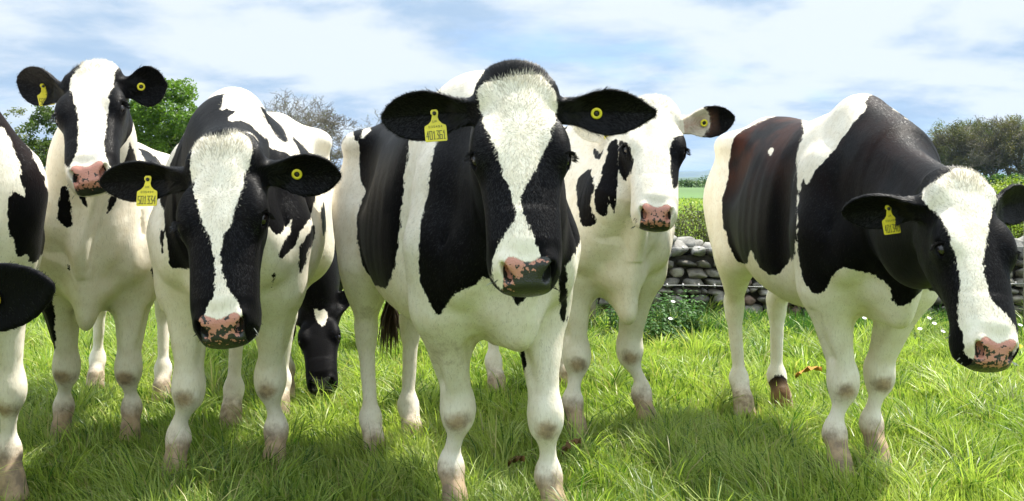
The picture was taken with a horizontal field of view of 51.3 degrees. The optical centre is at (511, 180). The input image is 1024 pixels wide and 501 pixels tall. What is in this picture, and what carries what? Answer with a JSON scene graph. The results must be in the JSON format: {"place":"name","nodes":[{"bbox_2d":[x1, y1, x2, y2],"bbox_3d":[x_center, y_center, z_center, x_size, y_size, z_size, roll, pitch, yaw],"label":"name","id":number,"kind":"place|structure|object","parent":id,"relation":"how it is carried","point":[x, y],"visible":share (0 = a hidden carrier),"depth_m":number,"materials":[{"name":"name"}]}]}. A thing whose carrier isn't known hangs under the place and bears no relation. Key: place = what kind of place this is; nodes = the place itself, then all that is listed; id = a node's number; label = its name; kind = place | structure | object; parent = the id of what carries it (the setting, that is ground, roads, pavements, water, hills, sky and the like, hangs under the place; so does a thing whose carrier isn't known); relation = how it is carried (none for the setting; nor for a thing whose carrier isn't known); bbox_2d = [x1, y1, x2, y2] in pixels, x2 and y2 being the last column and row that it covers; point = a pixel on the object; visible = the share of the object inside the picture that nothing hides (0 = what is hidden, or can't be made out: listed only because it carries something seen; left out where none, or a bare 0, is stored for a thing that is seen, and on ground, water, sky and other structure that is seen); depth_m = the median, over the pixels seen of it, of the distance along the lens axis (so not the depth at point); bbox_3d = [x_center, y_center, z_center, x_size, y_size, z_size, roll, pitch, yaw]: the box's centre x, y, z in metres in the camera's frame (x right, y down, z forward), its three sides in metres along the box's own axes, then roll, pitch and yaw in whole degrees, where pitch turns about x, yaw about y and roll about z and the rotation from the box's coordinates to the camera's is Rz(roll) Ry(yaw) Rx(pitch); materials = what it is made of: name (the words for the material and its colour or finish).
{"place":"outdoors","nodes":[
{"label":"outdoors","id":0,"kind":"place"},
{"bbox_2d":[0,0,1023,170],"label":"sky","id":1,"kind":"structure","parent":0,"point":[930,61],"materials":[{"name":"blue"}]},
{"bbox_2d":[0,197,1023,500],"bbox_3d":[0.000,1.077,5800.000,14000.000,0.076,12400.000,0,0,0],"label":"ground","id":2,"kind":"structure","parent":0,"point":[520,422],"depth_m":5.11,"materials":[{"name":"green plant"}]},
{"bbox_2d":[3,107,30,143],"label":"thin tree","id":3,"kind":"object","parent":2,"relation":"on","point":[20,111],"visible":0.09,"depth_m":45.78,"materials":[{"name":"green plant"}]},
{"bbox_2d":[0,112,47,500],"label":"cow","id":4,"kind":"object","parent":2,"relation":"on","point":[23,193],"visible":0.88,"depth_m":3.34},
{"bbox_2d":[0,261,56,331],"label":"cow","id":5,"kind":"object","parent":2,"relation":"on","point":[27,294],"visible":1,"depth_m":2.03},
{"bbox_2d":[17,105,57,169],"bbox_3d":[-17.611,-0.897,39.994,2.319,3.997,2.520,0,0,0],"label":"thin tree","id":6,"kind":"object","parent":2,"relation":"on","point":[40,150],"visible":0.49,"depth_m":39.57,"materials":[{"name":"green plant"}]},
{"bbox_2d":[16,58,171,443],"bbox_3d":[-1.724,0.301,4.555,0.571,1.509,2.082,0,0,-15],"label":"cow","id":7,"kind":"object","parent":2,"relation":"on","point":[96,264],"visible":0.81,"depth_m":4.01},
{"bbox_2d":[128,77,198,154],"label":"leafy tree","id":8,"kind":"object","parent":2,"relation":"on","point":[166,135],"visible":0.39,"depth_m":42.91,"materials":[{"name":"green plant"}]},
{"bbox_2d":[97,87,341,478],"bbox_3d":[-0.954,0.362,3.818,0.668,1.388,2.348,0,0,-10],"label":"cow","id":9,"kind":"object","parent":2,"relation":"on","point":[236,191],"visible":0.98,"depth_m":3.18},
{"bbox_2d":[267,90,308,125],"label":"bare tree","id":10,"kind":"object","parent":2,"relation":"on","point":[285,106],"visible":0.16,"depth_m":51.19,"materials":[{"name":"grey plant"}]},
{"bbox_2d":[263,95,342,140],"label":"bare tree","id":11,"kind":"object","parent":2,"relation":"on","point":[303,111],"visible":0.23,"depth_m":52.77,"materials":[{"name":"grey plant"}]},
{"bbox_2d":[289,246,349,398],"bbox_3d":[-1.119,0.463,5.812,0.530,1.186,1.739,0,0,-11],"label":"cow","id":12,"kind":"object","parent":2,"relation":"on","point":[325,305],"visible":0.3,"depth_m":5.16},
{"bbox_2d":[301,106,357,169],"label":"bare tree","id":13,"kind":"object","parent":2,"relation":"on","point":[323,122],"visible":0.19,"depth_m":46.00,"materials":[{"name":"grey plant"}]},
{"bbox_2d":[357,109,379,129],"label":"bare tree","id":14,"kind":"object","parent":2,"relation":"on","point":[368,121],"visible":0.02,"depth_m":55.01,"materials":[{"name":"grey plant"}]},
{"bbox_2d":[332,57,659,500],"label":"cow","id":15,"kind":"object","parent":2,"relation":"on","point":[457,239],"visible":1,"depth_m":3.14},
{"bbox_2d":[508,455,524,466],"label":"dead leaf","id":16,"kind":"object","parent":2,"relation":"on","point":[514,459],"visible":1,"depth_m":3.59,"materials":[{"name":"brown plant"}]},
{"bbox_2d":[562,438,580,454],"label":"dead leaf","id":17,"kind":"object","parent":2,"relation":"on","point":[576,441],"visible":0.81,"depth_m":3.89,"materials":[{"name":"brown plant"}]},
{"bbox_2d":[601,301,618,335],"bbox_3d":[0.687,0.911,7.168,0.160,0.300,0.189,0,0,-35],"label":"nettle plant","id":18,"kind":"object","parent":2,"relation":"on","point":[612,320],"visible":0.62,"depth_m":7.13,"materials":[{"name":"green plant"}]},
{"bbox_2d":[485,93,735,440],"bbox_3d":[0.304,0.357,4.719,0.645,1.397,1.846,0,0,-22],"label":"cow","id":19,"kind":"object","parent":2,"relation":"on","point":[622,192],"visible":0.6,"depth_m":4.12},
{"bbox_2d":[643,297,658,334],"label":"nettle plant","id":20,"kind":"object","parent":2,"relation":"on","point":[646,324],"visible":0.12,"depth_m":7.07,"materials":[{"name":"green plant"}]},
{"bbox_2d":[643,315,668,342],"bbox_3d":[0.923,0.954,6.806,0.204,0.212,0.146,0,0,-37],"label":"nettle plant","id":21,"kind":"object","parent":2,"relation":"on","point":[655,325],"visible":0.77,"depth_m":6.79,"materials":[{"name":"green plant"}]},
{"bbox_2d":[645,289,674,336],"bbox_3d":[0.983,0.866,6.982,0.242,0.389,0.204,0,0,-36],"label":"nettle plant","id":22,"kind":"object","parent":2,"relation":"on","point":[665,314],"visible":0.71,"depth_m":6.96,"materials":[{"name":"green plant"}]},
{"bbox_2d":[654,294,680,329],"bbox_3d":[1.056,0.910,7.246,0.202,0.301,0.229,0,0,0],"label":"nettle plant","id":23,"kind":"object","parent":2,"relation":"on","point":[673,313],"visible":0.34,"depth_m":7.21,"materials":[{"name":"green plant"}]},
{"bbox_2d":[660,288,689,333],"bbox_3d":[1.077,0.886,7.091,0.230,0.349,0.218,0,0,20],"label":"nettle plant","id":24,"kind":"object","parent":2,"relation":"on","point":[677,319],"visible":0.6,"depth_m":7.07,"materials":[{"name":"green plant"}]},
{"bbox_2d":[665,318,686,343],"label":"nettle plant","id":25,"kind":"object","parent":2,"relation":"on","point":[673,331],"visible":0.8,"depth_m":6.79,"materials":[{"name":"green plant"}]},
{"bbox_2d":[677,290,699,323],"bbox_3d":[1.210,0.907,7.399,0.172,0.308,0.220,0,0,33],"label":"nettle plant","id":26,"kind":"object","parent":2,"relation":"on","point":[688,304],"visible":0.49,"depth_m":7.39,"materials":[{"name":"green plant"}]},
{"bbox_2d":[674,203,709,243],"bbox_3d":[2.553,0.669,12.587,2.943,0.867,1.876,0,0,0],"label":"hedge","id":27,"kind":"object","parent":2,"relation":"on","point":[696,233],"visible":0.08,"depth_m":12.42,"materials":[{"name":"green plant"}]},
{"bbox_2d":[678,294,706,332],"bbox_3d":[1.207,0.907,7.157,0.217,0.306,0.220,0,0,0],"label":"nettle plant","id":28,"kind":"object","parent":2,"relation":"on","point":[693,318],"visible":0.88,"depth_m":7.12,"materials":[{"name":"green plant"}]},
{"bbox_2d":[588,299,1023,339],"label":"wall grass","id":29,"kind":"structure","parent":2,"relation":"on","point":[795,324],"depth_m":7.41,"materials":[{"name":"green plant"}]},
{"bbox_2d":[588,246,1023,329],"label":"wire fence","id":30,"kind":"object","parent":2,"relation":"on","point":[593,306],"visible":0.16,"depth_m":7.41,"materials":[{"name":"metal"}]},
{"bbox_2d":[795,366,821,378],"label":"dead leaf","id":31,"kind":"object","parent":2,"relation":"on","point":[808,369],"visible":1,"depth_m":5.29,"materials":[{"name":"brown plant"}]},
{"bbox_2d":[596,235,1023,315],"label":"stone wall","id":32,"kind":"structure","parent":2,"relation":"on","point":[690,265],"depth_m":8.25,"materials":[{"name":"stone"}]},
{"bbox_2d":[703,93,1023,478],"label":"cow","id":33,"kind":"object","parent":2,"relation":"on","point":[840,219],"visible":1,"depth_m":3.69},
{"bbox_2d":[988,174,1023,237],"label":"hedge","id":34,"kind":"object","parent":2,"relation":"on","point":[1020,226],"visible":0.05,"depth_m":11.94,"materials":[{"name":"green plant"}]},
{"bbox_2d":[44,167,1012,177],"bbox_3d":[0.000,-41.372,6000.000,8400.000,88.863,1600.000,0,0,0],"label":"hills","id":35,"kind":"structure","parent":0,"point":[682,174],"depth_m":5584.15,"materials":[{"name":"green plant"}]},
{"bbox_2d":[678,183,704,197],"bbox_3d":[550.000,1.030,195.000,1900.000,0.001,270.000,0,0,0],"label":"meadow","id":36,"kind":"structure","parent":0,"point":[690,192],"depth_m":88.61,"materials":[{"name":"green plant"}]},
{"bbox_2d":[678,175,707,187],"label":"field hedge","id":37,"kind":"object","parent":36,"relation":"on","point":[688,183],"visible":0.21,"depth_m":149.03,"materials":[{"name":"green plant"}]},
{"bbox_2d":[927,124,973,165],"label":"woodland tree","id":38,"kind":"object","parent":36,"relation":"on","point":[939,141],"visible":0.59,"depth_m":107.47,"materials":[{"name":"green plant"}]},
{"bbox_2d":[927,119,990,161],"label":"woodland tree","id":39,"kind":"object","parent":36,"relation":"on","point":[941,124],"visible":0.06,"depth_m":114.73,"materials":[{"name":"green plant"}]},
{"bbox_2d":[937,117,1007,174],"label":"woodland tree","id":40,"kind":"object","parent":36,"relation":"on","point":[958,130],"visible":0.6,"depth_m":105.66,"materials":[{"name":"green plant"}]},
{"bbox_2d":[942,115,1015,176],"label":"woodland tree","id":41,"kind":"object","parent":36,"relation":"on","point":[986,173],"visible":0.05,"depth_m":113.47,"materials":[{"name":"green plant"}]},
{"bbox_2d":[963,114,1023,189],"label":"woodland tree","id":42,"kind":"object","parent":36,"relation":"on","point":[999,138],"visible":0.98,"depth_m":103.53,"materials":[{"name":"green plant"}]},
{"bbox_2d":[963,113,1023,174],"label":"woodland tree","id":43,"kind":"object","parent":36,"relation":"on","point":[1018,117],"visible":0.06,"depth_m":112.20,"materials":[{"name":"green plant"}]},
{"bbox_2d":[980,172,1023,189],"bbox_3d":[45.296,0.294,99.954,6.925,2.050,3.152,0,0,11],"label":"undergrowth","id":44,"kind":"object","parent":36,"relation":"on","point":[999,177],"visible":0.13,"depth_m":99.38,"materials":[{"name":"green plant"}]},
{"bbox_2d":[982,115,1023,175],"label":"woodland tree","id":45,"kind":"object","parent":36,"relation":"on","point":[1020,141],"visible":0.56,"depth_m":104.36,"materials":[{"name":"green plant"}]},
{"bbox_2d":[678,176,1006,180],"bbox_3d":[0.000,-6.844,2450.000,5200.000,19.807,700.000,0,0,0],"label":"hills","id":46,"kind":"structure","parent":0,"point":[691,178],"depth_m":2259.62,"materials":[{"name":"green plant"}]}
]}

